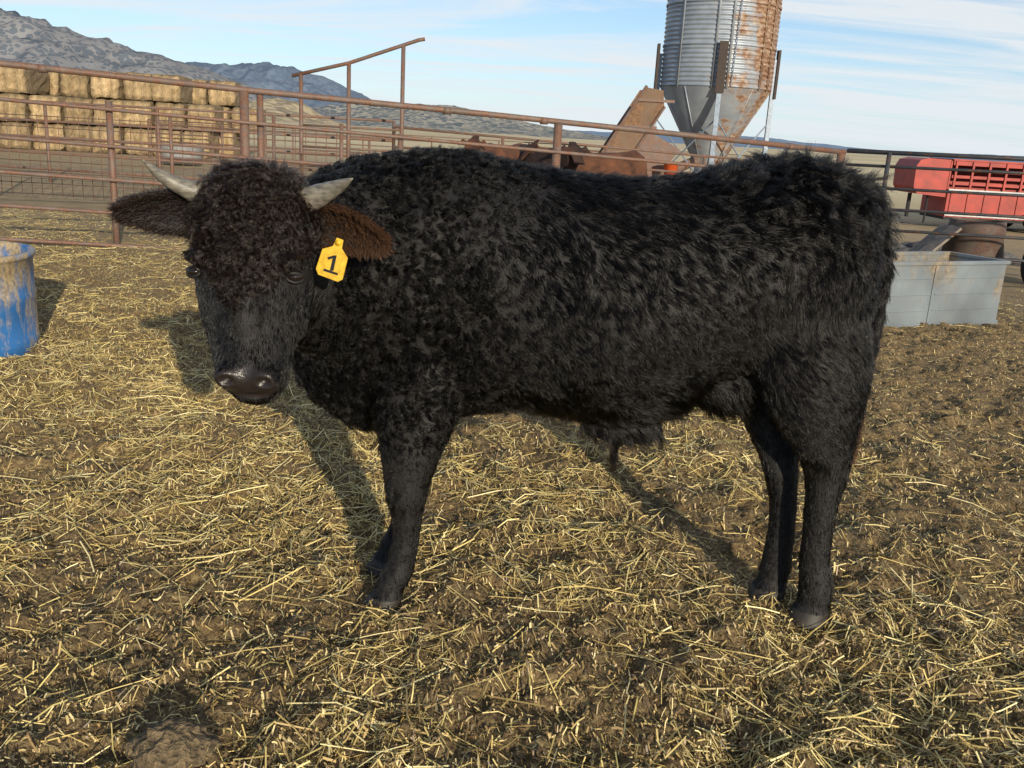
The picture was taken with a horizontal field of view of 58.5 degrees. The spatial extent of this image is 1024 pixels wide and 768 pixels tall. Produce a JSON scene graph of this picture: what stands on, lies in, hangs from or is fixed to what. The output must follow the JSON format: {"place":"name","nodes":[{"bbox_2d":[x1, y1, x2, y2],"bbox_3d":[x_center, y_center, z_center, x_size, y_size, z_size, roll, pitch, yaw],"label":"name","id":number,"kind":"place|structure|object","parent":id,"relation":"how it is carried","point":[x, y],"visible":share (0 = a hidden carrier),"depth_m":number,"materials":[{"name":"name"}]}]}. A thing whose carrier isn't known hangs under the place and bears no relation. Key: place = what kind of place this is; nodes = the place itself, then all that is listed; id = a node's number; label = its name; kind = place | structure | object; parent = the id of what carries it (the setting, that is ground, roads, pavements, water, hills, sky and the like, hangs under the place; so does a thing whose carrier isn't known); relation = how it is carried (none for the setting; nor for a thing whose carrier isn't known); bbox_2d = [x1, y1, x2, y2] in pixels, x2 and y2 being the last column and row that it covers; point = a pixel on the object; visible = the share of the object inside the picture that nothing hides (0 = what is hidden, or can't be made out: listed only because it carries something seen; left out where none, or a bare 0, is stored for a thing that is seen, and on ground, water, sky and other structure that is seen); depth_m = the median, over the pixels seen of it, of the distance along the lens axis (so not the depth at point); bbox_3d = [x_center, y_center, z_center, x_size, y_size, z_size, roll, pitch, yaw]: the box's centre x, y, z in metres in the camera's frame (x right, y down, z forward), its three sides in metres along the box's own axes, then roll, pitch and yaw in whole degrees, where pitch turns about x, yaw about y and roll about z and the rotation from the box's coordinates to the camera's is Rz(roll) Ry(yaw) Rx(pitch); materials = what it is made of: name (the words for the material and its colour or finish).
{"place":"outdoors","nodes":[
{"label":"outdoors","id":0,"kind":"place"},
{"bbox_2d":[0,8,360,125],"bbox_3d":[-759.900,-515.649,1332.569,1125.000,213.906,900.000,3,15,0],"label":"mountain","id":1,"kind":"structure","parent":0,"point":[26,39],"depth_m":1344.77,"materials":[{"name":"grey stone"}]},
{"bbox_2d":[185,62,369,107],"bbox_3d":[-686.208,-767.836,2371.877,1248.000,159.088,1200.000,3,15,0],"label":"mountain ridge","id":2,"kind":"structure","parent":0,"point":[265,75],"depth_m":2325.45,"materials":[{"name":"grey stone"}]},
{"bbox_2d":[234,98,353,125],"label":"foothill","id":3,"kind":"structure","parent":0,"point":[277,105],"depth_m":1095.66,"materials":[{"name":"beige soil"}]},
{"bbox_2d":[312,104,607,139],"bbox_3d":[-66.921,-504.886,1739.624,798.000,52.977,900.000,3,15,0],"label":"juniper hill","id":4,"kind":"structure","parent":0,"point":[439,121],"depth_m":1518.17,"materials":[{"name":"grey stone"}]},
{"bbox_2d":[0,121,1023,767],"bbox_3d":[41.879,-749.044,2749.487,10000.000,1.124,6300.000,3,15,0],"label":"ground","id":5,"kind":"structure","parent":0,"point":[84,197],"depth_m":3.16,"materials":[{"name":"brown soil"}]},
{"bbox_2d":[0,241,39,356],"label":"blue stock tub","id":6,"kind":"object","parent":5,"relation":"on","point":[19,331],"visible":0.88,"depth_m":5.25,"materials":[{"name":"paint"}]},
{"bbox_2d":[0,67,265,158],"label":"hay bale stack","id":7,"kind":"object","parent":5,"relation":"on","point":[29,84],"visible":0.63,"depth_m":30.82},
{"bbox_2d":[0,112,342,198],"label":"wire panel fence","id":8,"kind":"object","parent":5,"relation":"on","point":[172,157],"visible":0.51,"depth_m":14.21,"materials":[{"name":"metal"}]},
{"bbox_2d":[122,718,221,767],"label":"rock","id":9,"kind":"object","parent":5,"relation":"on","point":[181,743],"visible":0.99,"depth_m":2.02,"materials":[{"name":"brown stone"}]},
{"bbox_2d":[161,144,203,162],"bbox_3d":[-9.544,-6.645,26.323,1.380,0.480,1.380,3,15,0],"label":"white water tub","id":10,"kind":"object","parent":5,"relation":"on","point":[185,149],"visible":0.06,"depth_m":25.80,"materials":[{"name":"plastic"}]},
{"bbox_2d":[0,100,395,188],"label":"corral fence","id":11,"kind":"object","parent":5,"relation":"on","point":[157,127],"visible":0.48,"depth_m":17.27,"materials":[{"name":"brown metal"}]},
{"bbox_2d":[291,37,424,176],"bbox_3d":[-2.612,-4.350,15.440,2.214,2.949,0.070,3,15,0],"label":"loading chute frame","id":12,"kind":"object","parent":5,"relation":"on","point":[348,126],"visible":0.72,"depth_m":15.31,"materials":[{"name":"brown metal"}]},
{"bbox_2d":[155,124,599,167],"bbox_3d":[-2.445,-5.536,23.925,12.917,1.772,0.063,0,16,-13],"label":"corral fence","id":13,"kind":"object","parent":5,"relation":"on","point":[369,142],"visible":0.12,"depth_m":22.89,"materials":[{"name":"brown metal"}]},
{"bbox_2d":[0,60,846,248],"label":"pipe fence","id":14,"kind":"object","parent":5,"relation":"on","point":[244,122],"visible":0.4,"depth_m":9.79,"materials":[{"name":"brown metal"}]},
{"bbox_2d":[147,119,752,171],"bbox_3d":[-1.592,-7.360,30.672,20.270,1.817,0.050,1,15,-8],"label":"corral fence","id":15,"kind":"object","parent":5,"relation":"on","point":[362,145],"visible":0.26,"depth_m":29.78,"materials":[{"name":"brown metal"}]},
{"bbox_2d":[461,136,521,160],"bbox_3d":[-0.259,-3.008,13.726,0.607,1.403,2.176,10,17,23],"label":"brown steer","id":16,"kind":"object","parent":5,"relation":"on","point":[510,153],"visible":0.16,"depth_m":13.27},
{"bbox_2d":[106,140,904,631],"bbox_3d":[0.003,-0.008,2.757,2.136,1.391,0.925,-2,16,-17],"label":"black bull","id":17,"kind":"object","parent":5,"relation":"on","point":[412,306],"visible":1,"depth_m":2.52,"materials":[{"name":"black"}]},
{"bbox_2d":[0,248,1023,767],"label":"manure clods","id":18,"kind":"object","parent":5,"relation":"on","point":[646,740],"visible":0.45,"depth_m":2.67,"materials":[{"name":"brown soil"}]},
{"bbox_2d":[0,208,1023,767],"bbox_3d":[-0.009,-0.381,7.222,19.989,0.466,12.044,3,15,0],"label":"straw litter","id":19,"kind":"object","parent":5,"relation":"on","point":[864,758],"visible":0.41,"depth_m":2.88,"materials":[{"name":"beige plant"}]},
{"bbox_2d":[518,142,589,171],"bbox_3d":[0.522,-2.886,13.536,0.625,1.444,2.239,-4,17,-24],"label":"brown steer","id":20,"kind":"object","parent":5,"relation":"on","point":[572,162],"visible":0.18,"depth_m":12.79},
{"bbox_2d":[392,126,744,173],"bbox_3d":[1.756,-3.634,17.746,8.165,2.222,0.063,0,16,-12],"label":"corral fence","id":21,"kind":"object","parent":5,"relation":"on","point":[567,143],"visible":0.27,"depth_m":17.38,"materials":[{"name":"brown metal"}]},
{"bbox_2d":[518,140,647,176],"bbox_3d":[1.030,-2.970,14.031,2.303,1.486,0.643,-2,16,-19],"label":"brown steer","id":22,"kind":"object","parent":5,"relation":"on","point":[626,167],"visible":0.2,"depth_m":13.84},
{"bbox_2d":[598,85,699,176],"bbox_3d":[3.216,-5.339,21.474,3.696,3.098,1.942,-2,16,-20],"label":"grain auger hopper","id":23,"kind":"object","parent":5,"relation":"on","point":[646,108],"visible":0.31,"depth_m":20.58,"materials":[{"name":"brown metal"}]},
{"bbox_2d":[664,164,677,174],"bbox_3d":[3.521,-4.747,20.318,0.340,0.360,0.340,3,15,0],"label":"orange bucket","id":24,"kind":"object","parent":5,"relation":"on","point":[670,167],"visible":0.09,"depth_m":20.18,"materials":[{"name":"plastic"}]},
{"bbox_2d":[653,0,781,172],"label":"grain silo","id":25,"kind":"object","parent":5,"relation":"on","point":[718,74],"visible":0.92,"depth_m":21.66,"materials":[{"name":"metal"}]},
{"bbox_2d":[845,148,1023,262],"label":"livestock panel","id":26,"kind":"object","parent":5,"relation":"on","point":[887,166],"visible":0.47,"depth_m":11.46,"materials":[{"name":"metal"}]},
{"bbox_2d":[908,223,961,250],"bbox_3d":[6.261,-2.008,14.107,1.300,0.070,0.505,-40,21,6],"label":"weathered plank","id":27,"kind":"object","parent":5,"relation":"on","point":[930,242],"visible":0.5,"depth_m":14.01,"materials":[{"name":"grey wood"}]},
{"bbox_2d":[884,251,1010,327],"bbox_3d":[3.142,-0.824,8.046,2.648,0.592,0.664,-4,17,-25],"label":"water trough","id":28,"kind":"object","parent":5,"relation":"on","point":[938,287],"visible":0.48,"depth_m":8.05,"materials":[{"name":"silver metal"}]},
{"bbox_2d":[892,241,1020,265],"bbox_3d":[7.039,-2.631,17.626,5.110,0.412,2.715,3,15,0],"label":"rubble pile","id":29,"kind":"object","parent":5,"relation":"on","point":[905,246],"visible":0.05,"depth_m":17.09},
{"bbox_2d":[893,157,1023,226],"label":"red livestock trailer","id":30,"kind":"object","parent":5,"relation":"on","point":[965,181],"visible":0.69,"depth_m":32.41,"materials":[{"name":"paint"}]},
{"bbox_2d":[941,217,1006,257],"bbox_3d":[7.179,-2.119,14.241,1.000,0.860,1.000,3,15,0],"label":"rusty feed drum","id":31,"kind":"object","parent":5,"relation":"on","point":[986,247],"visible":0.38,"depth_m":13.86,"materials":[{"name":"brown metal"}]},
{"bbox_2d":[1020,255,1023,281],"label":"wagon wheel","id":32,"kind":"object","parent":5,"relation":"on","point":[1022,270],"visible":0.92,"depth_m":13.42,"materials":[{"name":"rubber"}]},
{"bbox_2d":[0,0,1023,155],"label":"sky","id":33,"kind":"structure","parent":0,"point":[938,76],"materials":[{"name":"blue"}]},
{"bbox_2d":[571,130,1023,162],"bbox_3d":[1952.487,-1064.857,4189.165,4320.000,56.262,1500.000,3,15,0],"label":"distant range","id":34,"kind":"structure","parent":0,"point":[679,140],"depth_m":4047.21,"materials":[{"name":"grey stone"}]}
]}

